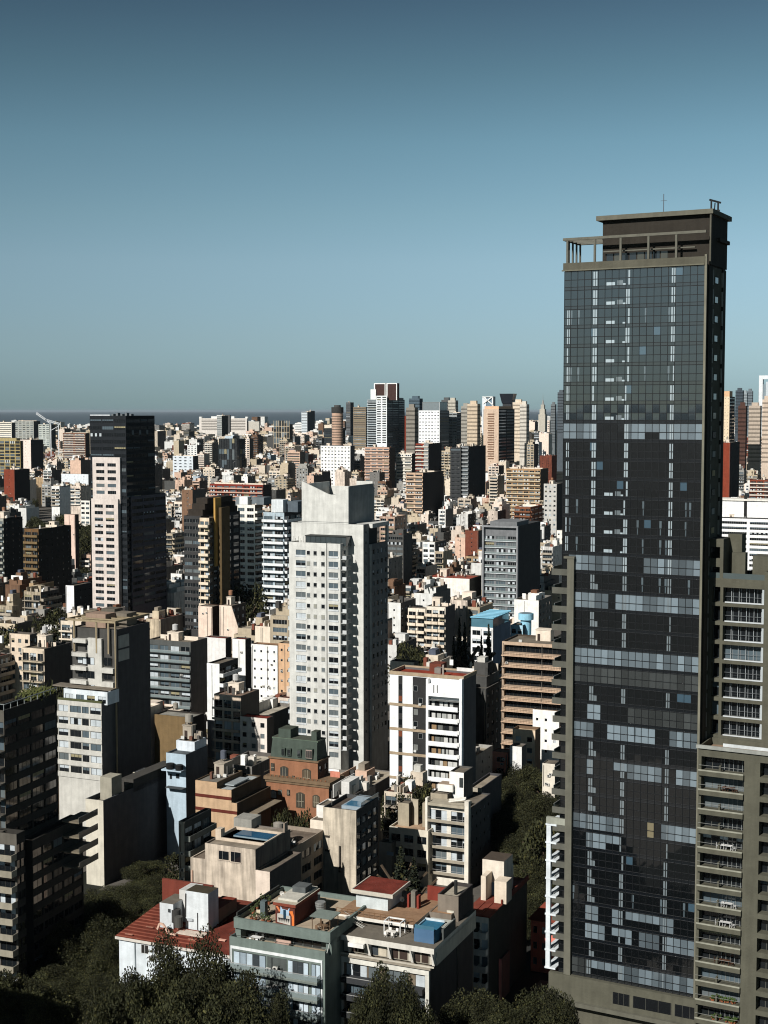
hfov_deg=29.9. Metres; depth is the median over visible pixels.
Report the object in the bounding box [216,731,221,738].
window
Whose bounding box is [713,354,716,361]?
side window
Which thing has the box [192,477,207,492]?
apartment building
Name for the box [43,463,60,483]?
apartment building
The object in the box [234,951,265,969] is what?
window
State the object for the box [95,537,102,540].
window
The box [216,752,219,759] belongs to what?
window
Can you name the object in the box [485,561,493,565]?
window
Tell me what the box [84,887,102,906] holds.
leafy tree
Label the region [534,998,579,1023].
leafy tree
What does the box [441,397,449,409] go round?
skyscraper
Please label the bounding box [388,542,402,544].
window
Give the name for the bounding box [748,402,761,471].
skyscraper
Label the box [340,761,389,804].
house
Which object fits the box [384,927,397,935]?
patio table
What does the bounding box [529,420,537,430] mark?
apartment building
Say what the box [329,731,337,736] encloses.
window
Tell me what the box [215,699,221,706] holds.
window
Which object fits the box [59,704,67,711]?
window
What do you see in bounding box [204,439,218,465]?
apartment building
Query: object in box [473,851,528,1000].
apartment building
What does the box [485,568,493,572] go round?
window
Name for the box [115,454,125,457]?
window
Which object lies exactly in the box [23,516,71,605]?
apartment building
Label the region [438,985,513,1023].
leafy tree
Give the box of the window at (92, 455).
[91,454,101,456]
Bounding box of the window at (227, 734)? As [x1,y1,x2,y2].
[224,732,230,739]
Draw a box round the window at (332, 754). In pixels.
[329,752,337,757]
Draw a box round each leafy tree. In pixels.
[0,622,27,645]
[0,968,40,1023]
[0,978,79,1023]
[23,961,87,990]
[26,517,44,527]
[27,677,54,693]
[27,953,62,981]
[28,614,61,640]
[32,498,39,506]
[40,917,105,971]
[42,606,66,625]
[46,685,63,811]
[47,969,110,1005]
[52,913,121,970]
[54,973,118,1016]
[56,515,79,529]
[74,1002,91,1021]
[75,989,117,1023]
[79,529,90,544]
[79,534,91,551]
[79,546,91,569]
[80,524,90,536]
[80,567,90,572]
[81,931,119,984]
[82,966,172,1023]
[83,899,135,931]
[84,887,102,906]
[89,907,137,965]
[96,882,158,903]
[116,903,139,918]
[117,898,158,918]
[120,860,171,880]
[121,925,208,1023]
[125,874,164,888]
[133,973,235,1023]
[145,883,161,903]
[162,852,178,879]
[167,923,265,1023]
[207,970,290,1023]
[231,578,268,624]
[263,1001,291,1023]
[271,806,293,826]
[281,809,298,825]
[293,807,312,827]
[347,983,394,1023]
[353,960,439,1023]
[381,787,394,837]
[388,640,424,684]
[390,773,411,785]
[391,790,421,822]
[399,990,439,1023]
[411,780,433,807]
[415,649,424,665]
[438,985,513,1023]
[469,999,530,1023]
[490,806,530,843]
[490,833,522,866]
[492,761,524,789]
[495,811,559,837]
[501,780,522,802]
[501,785,547,815]
[501,837,545,864]
[502,763,541,795]
[507,791,559,816]
[510,983,574,1023]
[513,859,558,891]
[513,861,552,885]
[517,818,558,870]
[519,775,559,798]
[519,854,545,885]
[527,881,555,907]
[527,901,540,932]
[530,805,559,832]
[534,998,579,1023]
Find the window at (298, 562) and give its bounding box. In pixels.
[296,560,305,565]
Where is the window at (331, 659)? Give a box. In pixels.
[329,657,337,662]
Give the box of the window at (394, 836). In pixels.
[391,833,399,840]
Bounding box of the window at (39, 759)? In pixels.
[32,754,43,765]
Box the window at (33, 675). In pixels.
[31,673,36,680]
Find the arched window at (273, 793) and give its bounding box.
[271,790,276,798]
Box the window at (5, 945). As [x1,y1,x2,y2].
[1,941,15,950]
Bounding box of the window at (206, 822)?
[203,817,209,828]
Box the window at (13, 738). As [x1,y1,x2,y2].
[5,733,16,745]
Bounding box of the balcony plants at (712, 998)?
[708,994,736,1003]
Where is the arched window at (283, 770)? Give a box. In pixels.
[280,766,287,775]
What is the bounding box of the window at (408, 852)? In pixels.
[404,848,412,855]
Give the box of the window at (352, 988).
[346,983,365,993]
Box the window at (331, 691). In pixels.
[329,689,337,694]
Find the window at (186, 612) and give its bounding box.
[185,611,192,614]
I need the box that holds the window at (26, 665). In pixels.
[23,662,28,669]
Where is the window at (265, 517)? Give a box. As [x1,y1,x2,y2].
[264,516,272,519]
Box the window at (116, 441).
[115,440,125,443]
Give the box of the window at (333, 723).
[329,720,337,725]
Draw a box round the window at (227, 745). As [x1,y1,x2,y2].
[225,742,230,750]
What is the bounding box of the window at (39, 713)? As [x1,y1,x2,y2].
[32,709,42,719]
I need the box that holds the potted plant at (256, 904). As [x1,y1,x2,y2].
[254,899,259,909]
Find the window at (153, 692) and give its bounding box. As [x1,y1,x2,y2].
[151,689,157,696]
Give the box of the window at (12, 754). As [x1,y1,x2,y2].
[5,749,16,760]
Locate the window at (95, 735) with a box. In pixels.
[91,732,100,738]
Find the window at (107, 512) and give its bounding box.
[106,511,113,514]
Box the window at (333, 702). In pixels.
[329,699,337,704]
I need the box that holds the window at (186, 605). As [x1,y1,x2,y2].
[185,604,192,607]
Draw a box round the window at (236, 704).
[233,701,239,708]
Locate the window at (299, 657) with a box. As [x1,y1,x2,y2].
[297,655,305,659]
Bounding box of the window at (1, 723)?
[0,722,3,734]
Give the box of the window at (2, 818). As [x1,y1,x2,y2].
[1,817,4,827]
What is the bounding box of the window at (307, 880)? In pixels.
[302,876,309,882]
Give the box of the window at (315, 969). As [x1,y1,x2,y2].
[311,964,320,978]
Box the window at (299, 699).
[297,696,305,701]
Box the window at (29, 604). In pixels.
[25,602,31,606]
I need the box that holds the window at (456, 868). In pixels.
[451,863,463,874]
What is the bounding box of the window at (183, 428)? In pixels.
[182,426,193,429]
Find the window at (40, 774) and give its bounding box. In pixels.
[33,769,43,780]
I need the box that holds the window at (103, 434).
[102,433,112,436]
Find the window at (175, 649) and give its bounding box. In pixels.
[171,646,178,652]
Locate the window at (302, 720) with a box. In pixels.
[297,717,305,722]
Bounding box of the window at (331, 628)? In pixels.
[329,625,337,630]
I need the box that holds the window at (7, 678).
[1,676,9,681]
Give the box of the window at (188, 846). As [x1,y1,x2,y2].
[185,841,191,850]
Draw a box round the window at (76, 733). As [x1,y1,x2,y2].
[71,730,80,736]
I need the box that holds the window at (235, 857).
[230,851,241,863]
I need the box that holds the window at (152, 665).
[150,662,157,669]
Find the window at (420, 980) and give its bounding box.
[416,975,424,986]
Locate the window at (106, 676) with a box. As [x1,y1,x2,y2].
[104,673,111,679]
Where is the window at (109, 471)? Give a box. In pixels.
[108,470,115,473]
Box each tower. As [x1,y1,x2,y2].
[0,687,97,979]
[52,607,150,838]
[90,413,166,618]
[184,495,240,636]
[287,481,388,769]
[331,405,343,445]
[538,400,546,431]
[541,194,731,1023]
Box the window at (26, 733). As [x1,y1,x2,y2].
[19,729,29,739]
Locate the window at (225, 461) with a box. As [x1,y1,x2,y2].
[224,460,226,469]
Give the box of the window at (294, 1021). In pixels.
[289,1018,308,1023]
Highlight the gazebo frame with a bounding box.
[384,916,405,936]
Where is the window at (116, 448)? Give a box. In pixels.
[115,447,125,450]
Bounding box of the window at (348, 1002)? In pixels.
[347,1001,356,1008]
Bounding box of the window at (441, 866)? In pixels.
[433,861,446,871]
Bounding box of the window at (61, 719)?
[59,716,67,723]
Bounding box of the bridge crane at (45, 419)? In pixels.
[36,412,60,456]
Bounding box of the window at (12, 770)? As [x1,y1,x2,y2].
[5,765,16,776]
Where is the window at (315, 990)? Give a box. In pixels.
[311,984,320,997]
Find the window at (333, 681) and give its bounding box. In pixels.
[329,678,337,683]
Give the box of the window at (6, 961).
[2,956,16,966]
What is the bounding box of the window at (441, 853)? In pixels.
[433,848,446,858]
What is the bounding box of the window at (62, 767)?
[60,764,68,771]
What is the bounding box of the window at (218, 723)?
[216,720,221,727]
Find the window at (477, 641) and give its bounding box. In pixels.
[473,639,479,643]
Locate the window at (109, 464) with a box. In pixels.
[108,463,115,466]
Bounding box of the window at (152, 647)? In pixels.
[150,644,157,651]
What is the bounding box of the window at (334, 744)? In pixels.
[329,741,337,746]
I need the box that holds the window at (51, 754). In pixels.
[45,749,55,760]
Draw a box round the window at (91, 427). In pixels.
[90,426,100,429]
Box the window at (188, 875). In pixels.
[186,871,190,879]
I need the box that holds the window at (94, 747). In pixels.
[91,744,100,750]
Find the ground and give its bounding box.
[39,430,562,1007]
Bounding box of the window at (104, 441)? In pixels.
[103,440,113,443]
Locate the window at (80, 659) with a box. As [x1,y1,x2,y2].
[78,657,82,662]
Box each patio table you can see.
[249,933,263,940]
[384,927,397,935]
[714,957,733,965]
[715,919,734,927]
[716,842,735,850]
[716,901,736,908]
[718,784,737,792]
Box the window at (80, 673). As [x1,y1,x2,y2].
[78,670,82,676]
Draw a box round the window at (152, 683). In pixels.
[150,680,157,687]
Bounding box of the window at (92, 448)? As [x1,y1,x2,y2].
[91,447,101,449]
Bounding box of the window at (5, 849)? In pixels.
[0,844,14,855]
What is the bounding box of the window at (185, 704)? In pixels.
[182,701,189,708]
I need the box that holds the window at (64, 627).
[62,625,69,630]
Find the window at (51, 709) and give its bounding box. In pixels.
[45,705,55,715]
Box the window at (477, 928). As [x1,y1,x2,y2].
[474,922,479,931]
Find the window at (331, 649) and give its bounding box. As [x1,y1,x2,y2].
[329,647,337,651]
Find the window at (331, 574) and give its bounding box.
[329,572,337,577]
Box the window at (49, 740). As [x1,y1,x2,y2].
[45,734,55,745]
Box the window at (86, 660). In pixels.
[83,657,93,664]
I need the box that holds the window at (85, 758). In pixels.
[83,755,88,761]
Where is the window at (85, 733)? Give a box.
[83,731,88,737]
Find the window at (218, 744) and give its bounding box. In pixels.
[216,742,222,749]
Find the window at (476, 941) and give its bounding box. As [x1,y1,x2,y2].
[474,939,479,948]
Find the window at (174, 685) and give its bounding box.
[171,682,178,689]
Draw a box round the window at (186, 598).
[185,597,192,600]
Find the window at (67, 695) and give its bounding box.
[66,693,72,697]
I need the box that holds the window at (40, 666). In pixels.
[38,664,42,670]
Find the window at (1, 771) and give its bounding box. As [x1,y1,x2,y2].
[0,770,4,781]
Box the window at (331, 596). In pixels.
[329,594,337,598]
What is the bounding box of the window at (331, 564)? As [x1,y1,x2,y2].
[329,562,337,566]
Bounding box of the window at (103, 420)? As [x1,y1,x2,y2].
[102,419,112,422]
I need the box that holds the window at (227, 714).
[224,711,230,718]
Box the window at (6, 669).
[1,666,9,672]
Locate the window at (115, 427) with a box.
[114,426,124,429]
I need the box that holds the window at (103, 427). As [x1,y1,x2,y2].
[102,426,112,429]
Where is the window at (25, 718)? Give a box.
[18,713,29,724]
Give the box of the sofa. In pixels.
[274,939,290,945]
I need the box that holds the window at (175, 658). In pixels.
[171,655,178,661]
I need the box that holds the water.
[0,412,556,429]
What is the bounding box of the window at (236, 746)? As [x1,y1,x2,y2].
[234,743,239,751]
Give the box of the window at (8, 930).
[1,925,15,934]
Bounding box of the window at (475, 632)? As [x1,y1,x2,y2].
[473,630,479,634]
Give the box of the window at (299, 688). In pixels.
[297,686,305,691]
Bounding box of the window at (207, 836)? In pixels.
[203,832,209,842]
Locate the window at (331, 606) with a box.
[329,604,337,609]
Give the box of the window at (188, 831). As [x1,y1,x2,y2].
[185,826,191,835]
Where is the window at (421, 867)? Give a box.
[417,863,425,870]
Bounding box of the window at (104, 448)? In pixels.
[103,447,113,450]
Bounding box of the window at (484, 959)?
[482,957,487,966]
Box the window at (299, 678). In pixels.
[297,676,305,680]
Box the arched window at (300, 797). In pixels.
[296,792,304,807]
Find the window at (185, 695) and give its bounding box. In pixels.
[182,692,189,699]
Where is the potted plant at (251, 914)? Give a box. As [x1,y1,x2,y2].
[249,908,253,918]
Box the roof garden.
[15,686,56,701]
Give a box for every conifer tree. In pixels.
[376,845,427,888]
[391,857,437,892]
[425,617,493,666]
[451,636,455,667]
[456,624,501,674]
[456,635,501,678]
[461,622,495,667]
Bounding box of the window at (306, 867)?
[302,862,309,873]
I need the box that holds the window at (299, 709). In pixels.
[297,707,305,712]
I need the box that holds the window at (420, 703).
[418,698,422,705]
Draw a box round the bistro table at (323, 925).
[315,921,329,929]
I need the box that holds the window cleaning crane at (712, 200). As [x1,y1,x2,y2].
[709,199,720,210]
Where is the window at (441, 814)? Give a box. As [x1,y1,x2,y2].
[430,809,446,819]
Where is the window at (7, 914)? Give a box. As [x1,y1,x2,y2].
[1,909,15,918]
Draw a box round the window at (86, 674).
[83,671,94,678]
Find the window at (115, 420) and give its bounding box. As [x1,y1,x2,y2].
[114,419,124,422]
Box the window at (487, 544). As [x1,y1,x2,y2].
[485,542,493,546]
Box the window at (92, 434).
[91,433,100,436]
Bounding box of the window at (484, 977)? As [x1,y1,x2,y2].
[481,973,487,983]
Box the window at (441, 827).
[430,822,446,832]
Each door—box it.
[247,930,255,936]
[266,933,273,940]
[267,956,286,972]
[267,977,286,991]
[267,995,286,1006]
[275,934,283,940]
[284,936,292,943]
[294,937,301,944]
[303,939,311,946]
[312,940,320,947]
[432,701,452,706]
[432,713,455,718]
[432,724,456,730]
[432,736,456,742]
[432,748,453,754]
[432,760,456,766]
[432,772,447,777]
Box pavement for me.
[39,506,560,1016]
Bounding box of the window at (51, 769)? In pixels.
[46,764,56,775]
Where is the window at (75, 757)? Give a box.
[71,754,81,760]
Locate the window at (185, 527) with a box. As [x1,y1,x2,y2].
[184,526,191,529]
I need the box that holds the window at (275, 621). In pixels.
[273,619,286,624]
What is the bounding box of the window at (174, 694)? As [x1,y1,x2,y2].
[171,691,178,698]
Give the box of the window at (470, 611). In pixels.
[469,610,477,613]
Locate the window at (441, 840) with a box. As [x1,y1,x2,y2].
[433,835,446,845]
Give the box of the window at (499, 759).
[497,757,503,761]
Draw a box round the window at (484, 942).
[482,940,487,949]
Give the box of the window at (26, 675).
[24,673,28,679]
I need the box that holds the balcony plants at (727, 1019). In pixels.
[711,1013,737,1023]
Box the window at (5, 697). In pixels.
[2,694,10,700]
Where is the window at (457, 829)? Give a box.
[451,824,463,835]
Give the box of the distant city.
[11,416,734,439]
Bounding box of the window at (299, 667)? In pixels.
[297,665,305,670]
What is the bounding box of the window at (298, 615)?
[296,613,305,617]
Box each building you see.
[0,420,15,437]
[0,438,22,474]
[0,492,6,510]
[0,507,22,579]
[0,577,8,599]
[0,589,23,619]
[0,611,42,634]
[0,635,9,652]
[0,651,15,703]
[4,464,29,500]
[4,507,20,515]
[5,569,45,601]
[9,500,30,511]
[10,631,36,697]
[14,420,39,439]
[19,626,71,697]
[20,436,43,470]
[22,584,61,613]
[22,605,57,622]
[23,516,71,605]
[23,580,58,596]
[30,468,40,477]
[32,617,64,637]
[38,423,55,448]
[42,477,59,506]
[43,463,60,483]
[49,459,63,471]
[59,427,72,440]
[59,606,100,677]
[61,474,90,484]
[62,431,89,457]
[64,514,78,568]
[66,582,91,612]
[70,455,90,473]
[71,556,79,570]
[78,576,91,582]
[80,551,91,572]
[81,500,90,525]
[85,761,166,885]
[113,604,124,610]
[137,613,151,620]
[146,606,182,638]
[150,624,207,713]
[151,699,175,711]
[151,703,160,765]
[155,430,165,449]
[155,461,161,489]
[155,487,159,492]
[155,710,203,763]
[161,713,207,857]
[162,466,169,479]
[164,477,178,489]
[166,493,181,501]
[166,502,173,516]
[166,516,174,532]
[166,529,183,560]
[166,558,182,579]
[167,579,184,612]
[168,702,206,745]
[171,569,183,582]
[172,517,181,528]
[172,556,183,563]
[173,454,197,476]
[173,500,181,516]
[173,551,183,556]
[174,439,183,455]
[174,469,186,477]
[175,477,192,490]
[176,608,184,627]
[179,808,216,881]
[182,422,194,430]
[182,485,205,530]
[183,628,190,635]
[187,443,201,455]
[189,437,202,450]
[190,813,323,901]
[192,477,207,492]
[195,750,281,836]
[197,451,209,468]
[198,604,219,636]
[199,415,259,435]
[203,463,219,487]
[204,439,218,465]
[206,635,231,661]
[207,657,241,756]
[209,477,271,505]
[212,674,258,761]
[217,414,227,435]
[219,438,244,469]
[219,590,245,642]
[222,473,240,482]
[224,435,237,438]
[228,882,365,1023]
[230,751,270,787]
[232,637,250,687]
[234,612,268,646]
[235,496,270,599]
[240,713,273,753]
[241,473,255,482]
[245,435,252,466]
[250,457,262,466]
[251,432,263,457]
[252,642,278,701]
[255,620,269,642]
[259,697,289,734]
[262,499,301,610]
[264,725,344,823]
[265,604,283,619]
[268,692,286,702]
[270,598,288,643]
[272,487,285,498]
[274,421,292,447]
[275,475,294,490]
[278,641,289,692]
[278,682,289,703]
[279,437,292,456]
[280,460,295,485]
[285,442,300,459]
[288,449,304,469]
[295,433,309,443]
[296,462,313,489]
[301,411,313,432]
[307,473,322,482]
[310,792,378,895]
[312,467,329,481]
[321,443,354,485]
[324,425,345,445]
[333,773,380,867]
[335,466,350,485]
[336,875,475,1023]
[346,401,353,435]
[351,470,364,480]
[353,405,366,447]
[355,454,364,470]
[363,778,375,795]
[364,444,394,487]
[370,469,384,495]
[379,799,432,886]
[380,511,405,541]
[382,764,430,838]
[387,501,407,528]
[388,529,411,584]
[388,552,401,579]
[388,578,405,598]
[388,596,415,632]
[388,632,416,702]
[389,661,476,789]
[390,659,418,669]
[391,495,404,504]
[396,449,415,487]
[405,416,418,452]
[405,466,442,516]
[406,578,421,597]
[407,529,417,574]
[407,607,425,647]
[408,513,419,522]
[409,521,426,534]
[414,575,450,606]
[415,440,441,470]
[415,561,436,578]
[416,547,422,563]
[416,579,423,590]
[419,402,448,450]
[420,510,434,523]
[421,643,446,657]
[423,533,445,563]
[423,648,456,668]
[424,568,480,596]
[425,597,454,655]
[425,765,490,885]
[430,524,449,535]
[435,525,449,542]
[435,546,452,572]
[438,504,452,526]
[439,559,465,573]
[442,446,449,485]
[442,498,455,507]
[445,475,449,495]
[449,409,460,446]
[450,444,461,505]
[450,591,480,636]
[451,525,468,540]
[453,504,462,513]
[455,530,464,559]
[455,634,470,654]
[456,569,474,574]
[457,560,471,568]
[458,494,476,507]
[460,509,475,528]
[461,443,485,497]
[465,522,481,559]
[466,547,481,561]
[467,597,492,636]
[470,609,511,675]
[471,557,481,589]
[472,656,501,750]
[473,773,501,848]
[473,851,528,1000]
[474,507,487,518]
[476,513,487,524]
[476,744,492,780]
[479,502,493,510]
[482,519,539,616]
[483,405,514,470]
[488,463,503,479]
[488,504,505,523]
[489,473,503,504]
[492,497,509,518]
[501,627,560,760]
[506,465,547,517]
[510,743,525,772]
[511,612,533,636]
[513,725,540,771]
[514,501,543,521]
[514,589,551,634]
[527,440,538,467]
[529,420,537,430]
[533,708,559,778]
[540,432,551,454]
[540,454,556,482]
[540,519,550,542]
[540,569,554,592]
[541,538,561,582]
[542,565,558,583]
[542,759,559,799]
[544,478,562,537]
[557,529,561,543]
[694,737,767,1023]
[706,533,767,747]
[722,496,767,569]
[723,391,734,441]
[723,437,739,497]
[739,464,746,491]
[746,468,759,482]
[749,475,767,497]
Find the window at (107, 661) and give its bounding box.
[104,657,110,665]
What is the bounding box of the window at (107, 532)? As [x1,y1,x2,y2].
[106,531,113,534]
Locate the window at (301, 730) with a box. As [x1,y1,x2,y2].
[299,728,305,732]
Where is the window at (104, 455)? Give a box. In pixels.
[103,454,113,456]
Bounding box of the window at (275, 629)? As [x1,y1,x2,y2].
[273,627,286,632]
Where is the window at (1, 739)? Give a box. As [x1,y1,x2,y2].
[0,738,3,750]
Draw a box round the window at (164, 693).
[161,690,168,697]
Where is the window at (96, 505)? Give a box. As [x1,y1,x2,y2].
[95,504,102,507]
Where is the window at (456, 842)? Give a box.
[451,837,463,848]
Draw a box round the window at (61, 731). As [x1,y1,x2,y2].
[59,728,67,735]
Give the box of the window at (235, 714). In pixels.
[233,711,239,719]
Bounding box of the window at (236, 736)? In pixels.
[233,733,239,740]
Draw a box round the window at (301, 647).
[297,644,305,649]
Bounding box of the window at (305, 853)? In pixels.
[302,847,309,858]
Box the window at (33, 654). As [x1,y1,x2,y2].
[31,653,35,660]
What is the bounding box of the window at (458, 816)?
[451,811,463,822]
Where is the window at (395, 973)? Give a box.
[386,970,407,983]
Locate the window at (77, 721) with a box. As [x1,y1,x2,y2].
[70,717,80,724]
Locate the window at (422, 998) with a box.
[417,994,424,1004]
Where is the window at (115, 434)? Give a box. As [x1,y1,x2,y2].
[114,433,124,436]
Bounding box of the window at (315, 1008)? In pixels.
[311,1002,320,1015]
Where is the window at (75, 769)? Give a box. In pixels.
[71,766,81,772]
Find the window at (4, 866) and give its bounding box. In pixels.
[0,861,14,871]
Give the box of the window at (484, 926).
[482,923,487,932]
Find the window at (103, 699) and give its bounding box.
[98,696,105,703]
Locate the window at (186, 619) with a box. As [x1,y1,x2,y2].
[185,618,192,621]
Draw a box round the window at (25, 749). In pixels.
[19,744,29,755]
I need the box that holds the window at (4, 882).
[0,877,14,887]
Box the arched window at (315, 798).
[312,795,319,807]
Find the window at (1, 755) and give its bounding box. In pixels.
[0,754,3,765]
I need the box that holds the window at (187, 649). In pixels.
[181,647,189,653]
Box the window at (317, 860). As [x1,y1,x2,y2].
[314,855,320,865]
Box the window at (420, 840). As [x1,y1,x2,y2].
[417,836,425,844]
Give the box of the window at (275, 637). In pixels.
[273,635,286,640]
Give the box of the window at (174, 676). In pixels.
[171,673,178,679]
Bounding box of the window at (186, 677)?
[182,674,189,680]
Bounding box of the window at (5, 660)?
[1,657,9,663]
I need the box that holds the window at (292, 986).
[288,981,308,995]
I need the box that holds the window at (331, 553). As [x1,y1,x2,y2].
[329,551,337,556]
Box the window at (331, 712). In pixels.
[329,710,337,715]
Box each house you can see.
[115,878,250,987]
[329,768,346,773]
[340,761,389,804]
[492,748,509,776]
[499,950,509,999]
[527,902,557,973]
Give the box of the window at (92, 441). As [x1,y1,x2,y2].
[91,440,101,442]
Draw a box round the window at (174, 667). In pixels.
[171,664,178,670]
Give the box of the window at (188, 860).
[186,856,191,865]
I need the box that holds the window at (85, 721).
[82,719,88,725]
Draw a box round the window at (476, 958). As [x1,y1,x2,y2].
[474,955,479,965]
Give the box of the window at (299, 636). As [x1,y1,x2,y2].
[297,634,305,638]
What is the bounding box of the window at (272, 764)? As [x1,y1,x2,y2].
[271,763,274,770]
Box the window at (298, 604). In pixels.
[296,602,305,607]
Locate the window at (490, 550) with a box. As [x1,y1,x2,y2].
[485,548,493,553]
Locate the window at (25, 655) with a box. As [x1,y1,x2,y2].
[23,652,28,659]
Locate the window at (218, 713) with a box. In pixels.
[215,710,221,717]
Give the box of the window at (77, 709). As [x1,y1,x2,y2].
[70,705,80,712]
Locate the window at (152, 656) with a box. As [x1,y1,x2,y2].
[150,653,157,660]
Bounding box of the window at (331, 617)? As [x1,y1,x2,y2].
[329,615,337,619]
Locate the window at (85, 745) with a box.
[83,743,88,749]
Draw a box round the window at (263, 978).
[234,971,265,987]
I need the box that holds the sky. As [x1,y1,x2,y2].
[0,0,767,411]
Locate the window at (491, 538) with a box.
[485,536,493,540]
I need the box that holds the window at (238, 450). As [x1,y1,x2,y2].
[237,449,239,459]
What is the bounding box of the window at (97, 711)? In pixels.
[90,707,100,714]
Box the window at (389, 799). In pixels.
[386,796,396,805]
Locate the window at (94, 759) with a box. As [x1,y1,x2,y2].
[91,756,100,763]
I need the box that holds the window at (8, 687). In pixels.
[2,684,10,691]
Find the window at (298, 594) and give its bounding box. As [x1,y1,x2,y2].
[296,592,305,596]
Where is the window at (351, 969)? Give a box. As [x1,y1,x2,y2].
[346,963,366,976]
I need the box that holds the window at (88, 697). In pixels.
[87,695,94,699]
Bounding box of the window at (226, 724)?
[224,721,230,728]
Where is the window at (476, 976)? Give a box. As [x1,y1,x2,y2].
[473,972,479,982]
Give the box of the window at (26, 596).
[25,595,31,599]
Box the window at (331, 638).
[329,636,337,641]
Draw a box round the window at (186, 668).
[181,665,189,671]
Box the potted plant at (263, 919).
[260,912,265,920]
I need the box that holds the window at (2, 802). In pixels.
[1,801,4,813]
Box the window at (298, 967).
[288,960,308,976]
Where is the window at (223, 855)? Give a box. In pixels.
[218,850,228,860]
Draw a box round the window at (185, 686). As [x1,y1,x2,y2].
[182,683,189,689]
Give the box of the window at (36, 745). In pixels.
[32,739,42,750]
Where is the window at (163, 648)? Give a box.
[160,645,167,651]
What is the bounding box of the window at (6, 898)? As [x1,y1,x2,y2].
[0,893,15,903]
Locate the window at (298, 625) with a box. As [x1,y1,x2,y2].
[296,623,305,628]
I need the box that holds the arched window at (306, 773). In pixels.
[302,769,310,778]
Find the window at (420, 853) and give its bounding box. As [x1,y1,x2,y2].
[417,850,425,857]
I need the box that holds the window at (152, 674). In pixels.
[150,671,157,678]
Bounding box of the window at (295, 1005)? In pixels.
[288,999,308,1013]
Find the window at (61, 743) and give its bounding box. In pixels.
[59,740,68,747]
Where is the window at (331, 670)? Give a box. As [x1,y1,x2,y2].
[329,668,337,672]
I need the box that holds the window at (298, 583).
[296,581,305,586]
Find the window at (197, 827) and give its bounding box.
[194,821,200,832]
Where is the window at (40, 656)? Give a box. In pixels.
[38,654,43,660]
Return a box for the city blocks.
[0,431,760,743]
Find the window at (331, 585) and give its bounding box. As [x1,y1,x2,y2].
[329,583,337,588]
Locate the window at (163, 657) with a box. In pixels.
[160,654,167,660]
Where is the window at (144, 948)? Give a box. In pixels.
[141,944,148,953]
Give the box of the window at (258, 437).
[258,437,262,453]
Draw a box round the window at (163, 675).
[160,672,168,679]
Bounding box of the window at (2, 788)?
[0,785,4,797]
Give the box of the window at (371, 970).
[369,967,378,979]
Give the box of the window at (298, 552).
[296,550,305,554]
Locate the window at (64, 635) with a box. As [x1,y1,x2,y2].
[62,633,69,638]
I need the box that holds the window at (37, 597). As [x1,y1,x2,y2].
[33,595,39,600]
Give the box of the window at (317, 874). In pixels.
[314,869,320,879]
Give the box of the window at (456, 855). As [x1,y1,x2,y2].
[451,850,463,861]
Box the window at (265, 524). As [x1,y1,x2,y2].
[264,523,272,526]
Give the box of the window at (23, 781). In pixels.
[19,775,30,786]
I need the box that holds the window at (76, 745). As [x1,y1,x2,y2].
[71,742,81,748]
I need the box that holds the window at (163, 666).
[160,663,168,670]
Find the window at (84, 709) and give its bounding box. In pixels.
[82,707,88,713]
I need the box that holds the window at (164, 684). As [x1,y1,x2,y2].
[161,681,168,688]
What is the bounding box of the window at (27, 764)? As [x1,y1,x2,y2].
[19,759,30,771]
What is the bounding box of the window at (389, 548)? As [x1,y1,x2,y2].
[388,547,402,549]
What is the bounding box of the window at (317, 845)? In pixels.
[314,840,320,851]
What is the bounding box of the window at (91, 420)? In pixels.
[90,419,100,422]
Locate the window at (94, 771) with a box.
[91,768,101,775]
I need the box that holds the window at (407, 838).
[404,835,412,842]
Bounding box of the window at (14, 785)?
[6,780,17,792]
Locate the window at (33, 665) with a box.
[31,663,35,670]
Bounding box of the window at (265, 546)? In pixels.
[264,545,272,548]
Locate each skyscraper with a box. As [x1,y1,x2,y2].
[367,383,404,462]
[406,404,417,452]
[409,396,422,415]
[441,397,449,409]
[448,398,457,412]
[461,403,468,445]
[467,401,480,445]
[482,396,494,432]
[500,394,516,405]
[513,399,521,464]
[520,401,528,466]
[551,402,555,454]
[557,390,562,470]
[735,388,743,441]
[738,402,746,469]
[744,390,747,415]
[747,389,752,435]
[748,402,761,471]
[758,375,767,436]
[761,396,767,478]
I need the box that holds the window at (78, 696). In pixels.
[76,694,83,698]
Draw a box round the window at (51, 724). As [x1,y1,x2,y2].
[45,719,55,730]
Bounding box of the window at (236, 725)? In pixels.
[233,722,239,729]
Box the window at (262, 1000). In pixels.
[257,994,265,1005]
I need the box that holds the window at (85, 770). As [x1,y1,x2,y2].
[83,767,89,773]
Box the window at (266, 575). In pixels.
[265,574,272,577]
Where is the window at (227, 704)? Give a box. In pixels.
[224,700,230,707]
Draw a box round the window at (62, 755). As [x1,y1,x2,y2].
[59,752,68,759]
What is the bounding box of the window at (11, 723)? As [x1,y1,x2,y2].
[5,718,16,729]
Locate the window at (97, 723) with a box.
[91,720,100,726]
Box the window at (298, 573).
[296,571,305,575]
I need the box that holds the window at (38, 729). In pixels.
[32,724,42,735]
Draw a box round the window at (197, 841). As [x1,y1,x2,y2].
[195,837,200,847]
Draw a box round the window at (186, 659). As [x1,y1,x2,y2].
[181,656,189,662]
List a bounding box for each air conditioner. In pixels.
[273,966,277,973]
[273,985,277,991]
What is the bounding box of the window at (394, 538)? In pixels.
[389,537,402,539]
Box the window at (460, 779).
[459,778,462,787]
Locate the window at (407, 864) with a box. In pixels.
[405,861,411,868]

